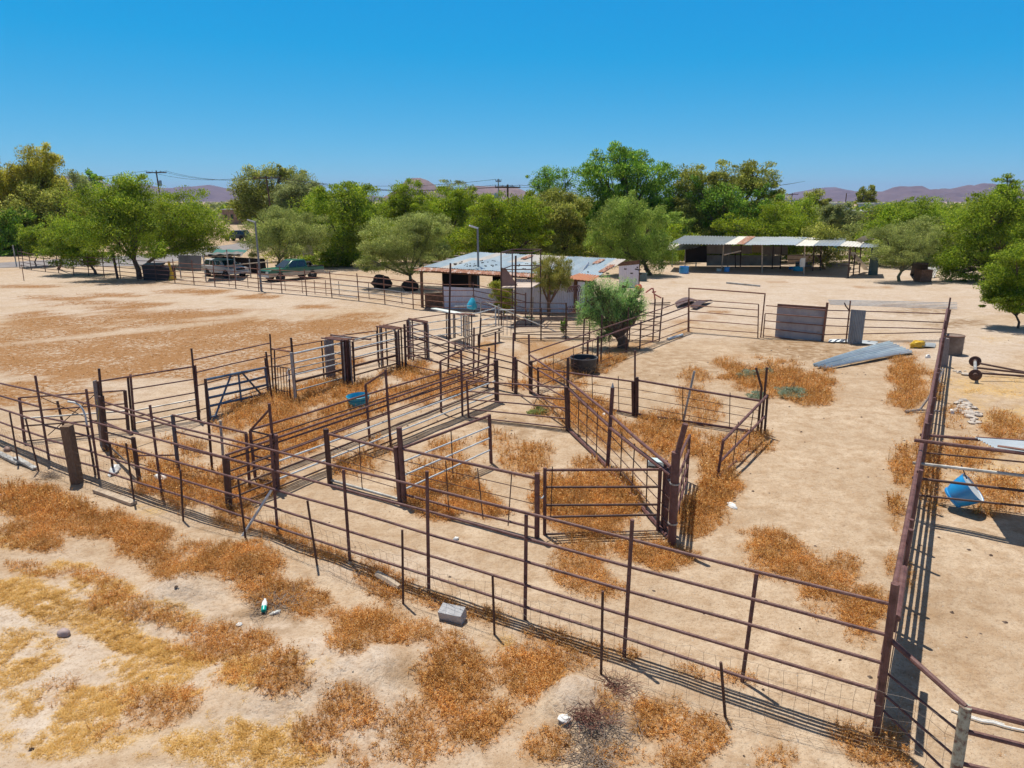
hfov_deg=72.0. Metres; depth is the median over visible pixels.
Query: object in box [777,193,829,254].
belt tree
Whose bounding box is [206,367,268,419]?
pipe gate
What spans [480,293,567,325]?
pipe fence
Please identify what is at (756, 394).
sage plant
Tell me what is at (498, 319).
barred door
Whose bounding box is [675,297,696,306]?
scrap sheet
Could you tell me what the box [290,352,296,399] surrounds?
pipe post
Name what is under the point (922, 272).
scrap pile
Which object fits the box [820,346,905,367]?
roofing sheet
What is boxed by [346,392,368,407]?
feed trough
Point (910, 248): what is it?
palo verde
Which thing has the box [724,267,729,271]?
plastic barrel
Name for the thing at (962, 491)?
barrel
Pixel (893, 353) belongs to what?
roofing sheet
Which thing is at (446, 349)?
pipe fence
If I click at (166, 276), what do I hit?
dump bin
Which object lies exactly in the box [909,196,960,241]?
belt tree
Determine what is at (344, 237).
mesquite tree
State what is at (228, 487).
pipe fence
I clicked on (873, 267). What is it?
corrugated sheet
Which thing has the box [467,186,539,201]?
hills
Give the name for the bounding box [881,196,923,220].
belt tree
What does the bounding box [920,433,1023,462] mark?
pipe fence
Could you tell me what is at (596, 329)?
pipe fence
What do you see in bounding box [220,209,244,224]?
farm house
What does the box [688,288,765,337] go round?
pipe gate
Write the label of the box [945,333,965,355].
steel barrel
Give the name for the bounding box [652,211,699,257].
shade tree
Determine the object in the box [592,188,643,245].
belt tree
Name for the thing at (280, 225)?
palo verde
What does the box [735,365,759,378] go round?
sage plant
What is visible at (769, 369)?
sage plant
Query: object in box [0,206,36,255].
shade tree
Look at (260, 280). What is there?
lamp post
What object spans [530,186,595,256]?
shade tree
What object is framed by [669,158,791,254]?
ash tree
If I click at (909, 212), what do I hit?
mesquite tree
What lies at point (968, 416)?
concrete chunk
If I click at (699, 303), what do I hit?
scrap sheet
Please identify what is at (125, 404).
pipe gate
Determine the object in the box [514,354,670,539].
pipe fence
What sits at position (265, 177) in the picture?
utility pole
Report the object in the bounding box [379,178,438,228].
shade tree
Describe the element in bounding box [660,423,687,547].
gate post
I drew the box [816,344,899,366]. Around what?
roofing sheet
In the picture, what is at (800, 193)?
hills
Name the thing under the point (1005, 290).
mesquite tree
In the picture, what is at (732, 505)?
plastic bag
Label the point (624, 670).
pale pebbles
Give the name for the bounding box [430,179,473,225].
shade tree
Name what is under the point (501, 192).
belt tree
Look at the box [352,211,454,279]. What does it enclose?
palo verde
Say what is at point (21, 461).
old plank
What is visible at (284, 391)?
barred door
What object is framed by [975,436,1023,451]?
roofing sheet
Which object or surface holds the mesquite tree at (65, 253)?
on the ground at (976, 589)
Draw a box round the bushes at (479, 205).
[73,201,1023,243]
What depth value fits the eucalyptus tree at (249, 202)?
115.79 m
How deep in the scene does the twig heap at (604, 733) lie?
8.92 m
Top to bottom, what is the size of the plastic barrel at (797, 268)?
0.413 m
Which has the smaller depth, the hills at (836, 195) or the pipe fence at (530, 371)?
the pipe fence at (530, 371)
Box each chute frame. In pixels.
[321,336,354,385]
[376,324,403,370]
[406,318,429,359]
[446,306,474,347]
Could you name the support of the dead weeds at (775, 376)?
on the ground at (976, 589)
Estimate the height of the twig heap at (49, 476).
0.236 m
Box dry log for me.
[374,570,401,590]
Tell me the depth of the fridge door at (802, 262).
64.42 m
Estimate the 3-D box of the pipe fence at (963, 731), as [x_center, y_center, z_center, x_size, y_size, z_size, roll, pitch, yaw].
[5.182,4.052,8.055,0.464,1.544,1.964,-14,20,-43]
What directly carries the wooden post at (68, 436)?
on the ground at (976, 589)
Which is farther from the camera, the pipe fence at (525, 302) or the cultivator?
the cultivator
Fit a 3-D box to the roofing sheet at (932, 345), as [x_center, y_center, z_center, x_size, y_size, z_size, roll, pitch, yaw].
[19.302,-1.803,32.890,1.621,0.143,0.716,-2,15,-7]
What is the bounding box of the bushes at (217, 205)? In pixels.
[102,201,971,236]
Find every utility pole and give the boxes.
[146,170,165,215]
[254,176,278,210]
[494,179,500,198]
[495,184,519,223]
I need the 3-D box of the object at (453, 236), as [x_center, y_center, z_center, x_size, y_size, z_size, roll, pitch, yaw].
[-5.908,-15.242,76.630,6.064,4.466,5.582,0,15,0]
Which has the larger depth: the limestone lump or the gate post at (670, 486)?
the gate post at (670, 486)
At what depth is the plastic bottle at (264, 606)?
11.62 m
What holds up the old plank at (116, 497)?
on the ground at (976, 589)
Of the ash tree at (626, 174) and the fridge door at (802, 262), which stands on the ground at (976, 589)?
the ash tree at (626, 174)
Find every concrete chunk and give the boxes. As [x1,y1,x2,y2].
[961,401,972,404]
[964,414,972,418]
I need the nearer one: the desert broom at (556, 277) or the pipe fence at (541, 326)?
the pipe fence at (541, 326)
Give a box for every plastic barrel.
[640,272,646,280]
[679,266,688,273]
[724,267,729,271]
[793,266,802,270]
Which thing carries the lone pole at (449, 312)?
on the ground at (976, 589)
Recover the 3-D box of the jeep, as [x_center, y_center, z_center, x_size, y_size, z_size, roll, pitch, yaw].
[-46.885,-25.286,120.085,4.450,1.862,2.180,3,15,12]
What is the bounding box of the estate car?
[201,258,249,277]
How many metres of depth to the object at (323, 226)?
74.85 m
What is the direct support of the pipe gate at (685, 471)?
on the ground at (976, 589)
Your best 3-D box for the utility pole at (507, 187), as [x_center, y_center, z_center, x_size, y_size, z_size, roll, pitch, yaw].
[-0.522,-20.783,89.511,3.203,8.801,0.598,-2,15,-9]
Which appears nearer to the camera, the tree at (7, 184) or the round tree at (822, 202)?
the tree at (7, 184)
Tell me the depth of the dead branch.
22.64 m
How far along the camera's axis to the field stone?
11.09 m
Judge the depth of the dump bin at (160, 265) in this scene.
60.43 m
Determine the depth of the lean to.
70.33 m
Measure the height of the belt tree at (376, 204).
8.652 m
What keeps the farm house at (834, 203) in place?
on the ground at (976, 589)
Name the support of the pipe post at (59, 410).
on the ground at (976, 589)
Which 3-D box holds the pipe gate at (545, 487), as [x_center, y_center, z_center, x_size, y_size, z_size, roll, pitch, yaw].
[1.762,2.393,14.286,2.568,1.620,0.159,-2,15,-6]
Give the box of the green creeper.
[560,318,567,335]
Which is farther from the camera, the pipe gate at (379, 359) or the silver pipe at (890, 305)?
the silver pipe at (890, 305)
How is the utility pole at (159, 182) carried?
on the ground at (976, 589)
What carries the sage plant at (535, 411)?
on the ground at (976, 589)
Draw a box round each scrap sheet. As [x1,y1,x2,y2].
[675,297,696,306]
[690,300,711,307]
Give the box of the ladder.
[529,297,533,316]
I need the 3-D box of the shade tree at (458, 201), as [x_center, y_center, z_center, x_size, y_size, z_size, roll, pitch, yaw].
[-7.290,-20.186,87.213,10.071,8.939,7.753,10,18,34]
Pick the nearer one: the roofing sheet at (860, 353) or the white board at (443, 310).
the roofing sheet at (860, 353)
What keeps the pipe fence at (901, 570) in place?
on the ground at (976, 589)
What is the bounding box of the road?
[0,241,284,267]
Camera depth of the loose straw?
25.17 m
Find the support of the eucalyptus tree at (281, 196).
on the ground at (976, 589)
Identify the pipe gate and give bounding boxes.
[18,390,129,441]
[127,365,200,429]
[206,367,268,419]
[250,430,273,481]
[290,338,341,394]
[352,330,396,382]
[403,414,492,488]
[406,323,425,356]
[411,307,496,338]
[466,380,564,427]
[540,466,661,535]
[678,434,690,514]
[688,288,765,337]
[716,394,767,478]
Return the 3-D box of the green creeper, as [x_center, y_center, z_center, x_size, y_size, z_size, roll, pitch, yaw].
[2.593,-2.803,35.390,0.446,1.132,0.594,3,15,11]
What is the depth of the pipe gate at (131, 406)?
21.12 m
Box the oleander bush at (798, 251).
[785,246,806,261]
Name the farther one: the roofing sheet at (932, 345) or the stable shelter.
the stable shelter
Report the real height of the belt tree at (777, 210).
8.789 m
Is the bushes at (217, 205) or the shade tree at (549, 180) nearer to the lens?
the shade tree at (549, 180)
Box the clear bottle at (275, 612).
[270,610,280,614]
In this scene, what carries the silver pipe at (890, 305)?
on the pipe fence at (825, 317)
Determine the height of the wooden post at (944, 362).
1.286 m
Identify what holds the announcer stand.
on the ground at (976, 589)
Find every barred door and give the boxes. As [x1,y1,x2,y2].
[272,348,291,398]
[498,305,513,337]
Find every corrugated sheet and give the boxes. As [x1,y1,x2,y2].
[847,309,865,343]
[868,248,879,274]
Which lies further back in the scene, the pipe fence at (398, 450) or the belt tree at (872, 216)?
the belt tree at (872, 216)
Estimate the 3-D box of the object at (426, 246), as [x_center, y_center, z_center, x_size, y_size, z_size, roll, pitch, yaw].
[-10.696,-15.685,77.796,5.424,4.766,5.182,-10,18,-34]
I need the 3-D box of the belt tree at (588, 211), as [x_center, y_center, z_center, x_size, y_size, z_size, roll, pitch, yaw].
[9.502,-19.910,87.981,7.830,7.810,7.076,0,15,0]
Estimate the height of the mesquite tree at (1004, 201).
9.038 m
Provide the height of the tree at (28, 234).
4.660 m
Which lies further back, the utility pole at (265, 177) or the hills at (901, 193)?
the hills at (901, 193)
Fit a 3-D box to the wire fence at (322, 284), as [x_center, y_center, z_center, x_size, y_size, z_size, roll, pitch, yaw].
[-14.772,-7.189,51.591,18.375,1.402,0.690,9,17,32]
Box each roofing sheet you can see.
[813,341,892,365]
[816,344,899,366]
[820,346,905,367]
[823,349,912,368]
[828,339,877,344]
[914,343,935,347]
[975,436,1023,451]
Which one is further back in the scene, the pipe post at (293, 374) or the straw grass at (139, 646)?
the pipe post at (293, 374)
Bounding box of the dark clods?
[28,340,1008,756]
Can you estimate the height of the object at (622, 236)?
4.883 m
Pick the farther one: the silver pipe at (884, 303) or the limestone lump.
the silver pipe at (884, 303)
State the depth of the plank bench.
33.15 m
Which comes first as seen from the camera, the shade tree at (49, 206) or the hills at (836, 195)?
the shade tree at (49, 206)
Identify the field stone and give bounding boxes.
[57,628,69,636]
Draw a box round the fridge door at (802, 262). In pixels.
[800,258,804,266]
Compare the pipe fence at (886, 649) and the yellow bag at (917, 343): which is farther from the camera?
the yellow bag at (917, 343)
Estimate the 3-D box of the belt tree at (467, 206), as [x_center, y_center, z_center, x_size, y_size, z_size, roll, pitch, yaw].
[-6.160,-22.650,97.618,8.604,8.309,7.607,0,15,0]
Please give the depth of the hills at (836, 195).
5584.81 m
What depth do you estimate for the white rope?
9.17 m
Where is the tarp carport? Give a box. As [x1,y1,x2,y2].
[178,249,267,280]
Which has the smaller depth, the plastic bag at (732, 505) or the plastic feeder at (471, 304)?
the plastic bag at (732, 505)
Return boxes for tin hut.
[840,236,877,277]
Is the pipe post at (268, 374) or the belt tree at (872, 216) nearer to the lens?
the pipe post at (268, 374)
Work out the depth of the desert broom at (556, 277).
40.56 m
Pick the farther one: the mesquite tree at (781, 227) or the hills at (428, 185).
the hills at (428, 185)
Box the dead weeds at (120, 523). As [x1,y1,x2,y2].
[0,475,917,767]
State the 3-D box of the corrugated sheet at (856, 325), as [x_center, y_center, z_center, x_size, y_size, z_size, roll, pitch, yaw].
[16.285,-2.698,33.306,0.722,1.668,0.037,0,15,0]
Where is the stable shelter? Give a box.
[673,235,848,274]
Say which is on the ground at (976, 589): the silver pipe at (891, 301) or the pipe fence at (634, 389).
the pipe fence at (634, 389)
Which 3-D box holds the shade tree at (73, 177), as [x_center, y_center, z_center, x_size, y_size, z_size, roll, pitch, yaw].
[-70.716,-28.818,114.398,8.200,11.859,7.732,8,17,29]
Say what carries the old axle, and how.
on the ground at (976, 589)
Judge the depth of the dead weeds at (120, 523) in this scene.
11.67 m
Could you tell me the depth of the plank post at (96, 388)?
19.29 m
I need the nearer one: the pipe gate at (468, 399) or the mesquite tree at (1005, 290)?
the pipe gate at (468, 399)
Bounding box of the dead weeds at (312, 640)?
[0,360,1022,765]
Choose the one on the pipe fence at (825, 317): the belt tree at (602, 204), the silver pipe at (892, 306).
the silver pipe at (892, 306)
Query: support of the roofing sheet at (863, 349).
on the ground at (976, 589)
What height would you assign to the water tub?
0.622 m
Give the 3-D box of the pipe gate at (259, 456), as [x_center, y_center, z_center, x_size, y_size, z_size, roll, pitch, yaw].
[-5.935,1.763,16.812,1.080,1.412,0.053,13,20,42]
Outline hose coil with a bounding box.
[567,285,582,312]
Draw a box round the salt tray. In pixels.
[648,457,663,465]
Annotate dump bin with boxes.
[141,263,164,279]
[155,265,175,279]
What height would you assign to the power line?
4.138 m
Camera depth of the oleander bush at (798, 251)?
78.45 m
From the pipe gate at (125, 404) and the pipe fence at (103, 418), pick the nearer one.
the pipe fence at (103, 418)
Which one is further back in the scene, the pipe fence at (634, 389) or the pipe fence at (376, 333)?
the pipe fence at (376, 333)
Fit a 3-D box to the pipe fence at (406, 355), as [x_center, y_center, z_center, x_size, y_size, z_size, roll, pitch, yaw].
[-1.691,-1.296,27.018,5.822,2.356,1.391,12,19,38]
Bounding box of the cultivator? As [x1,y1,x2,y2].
[646,288,670,304]
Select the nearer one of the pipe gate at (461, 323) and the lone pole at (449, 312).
the lone pole at (449, 312)
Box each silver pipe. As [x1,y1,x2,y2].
[241,490,272,535]
[666,333,683,339]
[829,302,947,305]
[829,303,956,307]
[830,304,954,308]
[832,301,956,304]
[833,300,952,302]
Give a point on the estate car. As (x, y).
(222, 262)
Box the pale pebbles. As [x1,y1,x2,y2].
[2,482,1022,765]
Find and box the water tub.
[570,354,597,374]
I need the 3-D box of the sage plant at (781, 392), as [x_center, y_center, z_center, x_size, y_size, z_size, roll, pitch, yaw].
[9.726,0.278,24.466,0.958,0.657,1.040,9,17,31]
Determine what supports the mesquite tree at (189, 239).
on the ground at (976, 589)
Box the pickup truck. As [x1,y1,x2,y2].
[258,258,324,281]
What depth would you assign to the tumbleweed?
8.99 m
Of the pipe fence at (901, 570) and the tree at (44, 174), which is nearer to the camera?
the pipe fence at (901, 570)
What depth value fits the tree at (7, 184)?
91.48 m
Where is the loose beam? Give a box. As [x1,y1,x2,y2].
[726,282,759,286]
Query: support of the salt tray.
on the ground at (976, 589)
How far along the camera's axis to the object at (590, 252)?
81.73 m
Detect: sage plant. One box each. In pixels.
[526,399,548,414]
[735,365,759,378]
[746,386,762,398]
[759,362,772,372]
[773,384,810,396]
[777,383,804,397]
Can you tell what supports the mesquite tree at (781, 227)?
on the ground at (976, 589)
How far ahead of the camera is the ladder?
40.99 m
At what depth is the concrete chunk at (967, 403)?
23.44 m
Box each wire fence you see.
[1,412,954,767]
[228,272,401,300]
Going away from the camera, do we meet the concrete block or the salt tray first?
the concrete block
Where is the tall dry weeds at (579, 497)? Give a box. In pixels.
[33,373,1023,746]
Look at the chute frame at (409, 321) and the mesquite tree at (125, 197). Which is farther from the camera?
the mesquite tree at (125, 197)
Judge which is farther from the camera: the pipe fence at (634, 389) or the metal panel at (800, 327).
the metal panel at (800, 327)
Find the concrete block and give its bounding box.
[438,603,466,624]
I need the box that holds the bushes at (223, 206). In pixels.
[70,202,938,241]
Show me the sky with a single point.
(852, 95)
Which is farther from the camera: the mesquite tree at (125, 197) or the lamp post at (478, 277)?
the mesquite tree at (125, 197)
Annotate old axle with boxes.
[968,356,1023,380]
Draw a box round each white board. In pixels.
[431,308,462,315]
[851,252,868,269]
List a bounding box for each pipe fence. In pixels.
[0,375,899,738]
[17,248,524,320]
[98,334,324,419]
[98,378,250,487]
[222,349,498,509]
[249,347,489,477]
[323,426,539,538]
[325,314,445,363]
[403,318,513,390]
[409,326,487,380]
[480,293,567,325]
[514,256,589,340]
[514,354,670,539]
[528,297,687,393]
[539,350,768,433]
[542,311,660,340]
[763,301,950,341]
[874,297,950,717]
[883,639,1023,767]
[912,438,1023,506]
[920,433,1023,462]
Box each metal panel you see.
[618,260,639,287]
[775,304,825,340]
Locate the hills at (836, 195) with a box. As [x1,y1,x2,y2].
[785,189,891,201]
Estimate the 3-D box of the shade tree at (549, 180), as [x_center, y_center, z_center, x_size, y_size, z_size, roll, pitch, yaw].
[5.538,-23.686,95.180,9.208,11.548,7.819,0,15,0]
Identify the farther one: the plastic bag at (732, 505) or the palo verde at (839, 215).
the palo verde at (839, 215)
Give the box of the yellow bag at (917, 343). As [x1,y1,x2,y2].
[910,340,925,347]
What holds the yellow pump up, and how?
on the ground at (976, 589)
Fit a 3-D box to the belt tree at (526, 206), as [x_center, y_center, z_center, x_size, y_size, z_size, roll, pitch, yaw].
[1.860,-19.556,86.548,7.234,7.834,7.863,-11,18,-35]
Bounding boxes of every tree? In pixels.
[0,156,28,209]
[0,179,92,254]
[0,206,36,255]
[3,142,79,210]
[14,222,53,265]
[33,212,114,274]
[51,171,174,278]
[63,169,103,219]
[73,168,100,206]
[130,185,234,262]
[149,197,183,223]
[225,162,310,225]
[265,170,329,213]
[284,192,337,246]
[297,180,391,266]
[356,190,392,245]
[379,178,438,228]
[410,184,490,252]
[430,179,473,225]
[445,190,481,233]
[452,190,554,255]
[469,189,520,226]
[508,194,545,254]
[525,165,586,244]
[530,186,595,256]
[568,194,602,254]
[574,141,691,254]
[574,273,650,348]
[582,189,678,275]
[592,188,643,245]
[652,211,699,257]
[661,190,705,231]
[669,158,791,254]
[683,174,784,254]
[710,200,815,260]
[754,194,801,231]
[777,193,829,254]
[800,187,831,214]
[852,184,879,205]
[857,202,899,251]
[867,195,959,263]
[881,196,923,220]
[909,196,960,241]
[929,172,1023,281]
[944,198,986,248]
[972,244,1023,327]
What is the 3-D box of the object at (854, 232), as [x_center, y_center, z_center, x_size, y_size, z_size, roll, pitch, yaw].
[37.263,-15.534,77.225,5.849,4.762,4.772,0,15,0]
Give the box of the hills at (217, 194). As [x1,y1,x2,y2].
[65,176,382,201]
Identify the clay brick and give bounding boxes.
[3,446,11,451]
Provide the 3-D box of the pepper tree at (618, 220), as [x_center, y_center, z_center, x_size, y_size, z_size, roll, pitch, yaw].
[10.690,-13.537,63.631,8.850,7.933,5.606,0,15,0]
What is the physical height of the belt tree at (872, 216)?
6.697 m
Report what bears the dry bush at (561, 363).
on the ground at (976, 589)
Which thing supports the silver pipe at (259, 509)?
on the ground at (976, 589)
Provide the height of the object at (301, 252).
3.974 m
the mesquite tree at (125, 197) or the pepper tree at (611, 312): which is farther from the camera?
the mesquite tree at (125, 197)
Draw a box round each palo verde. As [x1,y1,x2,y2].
[237,204,332,264]
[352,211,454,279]
[817,201,865,253]
[860,218,945,281]
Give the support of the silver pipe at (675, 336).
on the ground at (976, 589)
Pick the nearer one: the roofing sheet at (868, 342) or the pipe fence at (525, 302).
the roofing sheet at (868, 342)
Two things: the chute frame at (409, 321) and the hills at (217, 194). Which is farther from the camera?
the hills at (217, 194)
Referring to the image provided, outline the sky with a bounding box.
[0,0,1023,200]
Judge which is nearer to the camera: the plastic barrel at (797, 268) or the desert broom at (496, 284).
the desert broom at (496, 284)
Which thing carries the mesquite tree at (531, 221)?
on the ground at (976, 589)
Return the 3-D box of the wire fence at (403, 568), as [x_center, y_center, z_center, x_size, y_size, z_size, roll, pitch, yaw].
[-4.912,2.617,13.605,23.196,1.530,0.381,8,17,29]
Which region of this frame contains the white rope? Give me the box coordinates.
[951,709,1023,730]
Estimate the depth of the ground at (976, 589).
14.31 m
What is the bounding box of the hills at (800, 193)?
[763,187,856,200]
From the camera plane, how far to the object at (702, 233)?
82.43 m
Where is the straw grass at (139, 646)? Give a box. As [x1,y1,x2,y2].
[0,517,514,767]
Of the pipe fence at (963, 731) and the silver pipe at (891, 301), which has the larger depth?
the silver pipe at (891, 301)
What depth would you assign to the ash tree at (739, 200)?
82.19 m
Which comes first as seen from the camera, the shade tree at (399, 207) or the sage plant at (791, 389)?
the sage plant at (791, 389)
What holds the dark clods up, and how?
on the ground at (976, 589)
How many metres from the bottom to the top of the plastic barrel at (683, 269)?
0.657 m
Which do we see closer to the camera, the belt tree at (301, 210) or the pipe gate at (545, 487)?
the pipe gate at (545, 487)
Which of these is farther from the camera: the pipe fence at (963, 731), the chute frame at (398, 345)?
the chute frame at (398, 345)
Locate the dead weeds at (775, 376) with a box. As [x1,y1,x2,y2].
[0,352,1023,516]
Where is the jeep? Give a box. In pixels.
[223,230,250,240]
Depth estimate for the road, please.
78.93 m
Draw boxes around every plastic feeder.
[467,295,476,309]
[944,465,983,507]
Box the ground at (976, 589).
[0,201,1023,767]
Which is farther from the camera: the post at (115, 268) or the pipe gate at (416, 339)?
the post at (115, 268)
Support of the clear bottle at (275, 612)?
on the ground at (976, 589)
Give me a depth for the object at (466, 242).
75.66 m
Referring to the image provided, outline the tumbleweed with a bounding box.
[555,694,628,735]
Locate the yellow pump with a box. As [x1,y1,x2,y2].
[167,261,175,280]
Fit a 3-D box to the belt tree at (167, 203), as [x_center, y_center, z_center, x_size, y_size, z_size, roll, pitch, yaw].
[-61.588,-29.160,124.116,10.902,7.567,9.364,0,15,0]
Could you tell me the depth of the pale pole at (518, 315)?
37.13 m
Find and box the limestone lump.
[557,714,571,724]
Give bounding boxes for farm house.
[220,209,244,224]
[829,202,849,209]
[857,203,885,209]
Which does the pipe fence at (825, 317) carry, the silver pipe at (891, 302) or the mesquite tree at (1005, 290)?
the silver pipe at (891, 302)
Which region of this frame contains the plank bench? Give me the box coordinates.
[432,326,503,349]
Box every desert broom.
[487,279,516,315]
[530,251,573,316]
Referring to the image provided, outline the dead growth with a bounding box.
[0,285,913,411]
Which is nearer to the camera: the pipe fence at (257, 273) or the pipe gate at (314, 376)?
the pipe gate at (314, 376)
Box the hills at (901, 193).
[846,183,1023,201]
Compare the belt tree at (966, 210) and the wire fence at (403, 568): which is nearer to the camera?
the wire fence at (403, 568)
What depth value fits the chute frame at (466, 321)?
32.73 m
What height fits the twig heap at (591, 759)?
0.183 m
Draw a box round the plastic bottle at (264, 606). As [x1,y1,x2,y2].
[261,598,266,612]
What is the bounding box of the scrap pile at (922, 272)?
[910,262,938,281]
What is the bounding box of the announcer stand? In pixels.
[500,249,540,325]
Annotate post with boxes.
[56,401,63,425]
[60,424,83,484]
[93,380,102,446]
[112,254,118,278]
[247,219,262,290]
[265,352,272,398]
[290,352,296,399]
[469,225,479,287]
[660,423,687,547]
[939,338,949,366]
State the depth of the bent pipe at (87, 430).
17.23 m
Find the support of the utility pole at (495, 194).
on the ground at (976, 589)
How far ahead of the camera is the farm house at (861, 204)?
167.29 m
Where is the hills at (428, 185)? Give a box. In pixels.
[378,178,445,202]
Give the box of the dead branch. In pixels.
[905,395,939,412]
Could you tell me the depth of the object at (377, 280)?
54.53 m
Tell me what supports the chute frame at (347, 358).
on the ground at (976, 589)
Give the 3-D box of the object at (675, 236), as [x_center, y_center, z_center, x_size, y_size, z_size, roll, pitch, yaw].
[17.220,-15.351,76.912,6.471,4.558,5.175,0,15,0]
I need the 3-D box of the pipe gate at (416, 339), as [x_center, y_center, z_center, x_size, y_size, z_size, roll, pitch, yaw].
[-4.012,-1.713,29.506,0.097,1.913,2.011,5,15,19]
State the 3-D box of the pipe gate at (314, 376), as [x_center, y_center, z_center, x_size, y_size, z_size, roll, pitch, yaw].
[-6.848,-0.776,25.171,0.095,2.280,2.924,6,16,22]
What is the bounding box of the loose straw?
[758,332,1023,542]
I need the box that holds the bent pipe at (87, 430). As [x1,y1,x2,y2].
[67,401,96,474]
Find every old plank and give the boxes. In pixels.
[0,451,36,469]
[92,487,136,505]
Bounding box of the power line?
[73,171,803,191]
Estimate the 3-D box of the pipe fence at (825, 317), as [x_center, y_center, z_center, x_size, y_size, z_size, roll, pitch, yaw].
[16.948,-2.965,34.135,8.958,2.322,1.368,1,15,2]
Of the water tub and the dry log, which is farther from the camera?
the water tub
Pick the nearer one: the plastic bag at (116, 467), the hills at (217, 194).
the plastic bag at (116, 467)
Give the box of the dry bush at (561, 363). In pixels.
[547,357,626,373]
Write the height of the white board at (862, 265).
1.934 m
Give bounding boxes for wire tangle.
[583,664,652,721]
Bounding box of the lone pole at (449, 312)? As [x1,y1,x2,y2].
[447,263,450,374]
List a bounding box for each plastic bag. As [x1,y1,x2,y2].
[108,464,120,476]
[727,502,736,508]
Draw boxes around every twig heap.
[31,465,67,483]
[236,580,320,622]
[533,731,641,767]
[556,692,645,767]
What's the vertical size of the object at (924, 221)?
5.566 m
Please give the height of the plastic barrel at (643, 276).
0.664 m
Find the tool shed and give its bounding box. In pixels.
[414,252,644,312]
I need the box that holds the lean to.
[668,244,701,266]
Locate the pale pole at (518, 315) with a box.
[485,302,554,330]

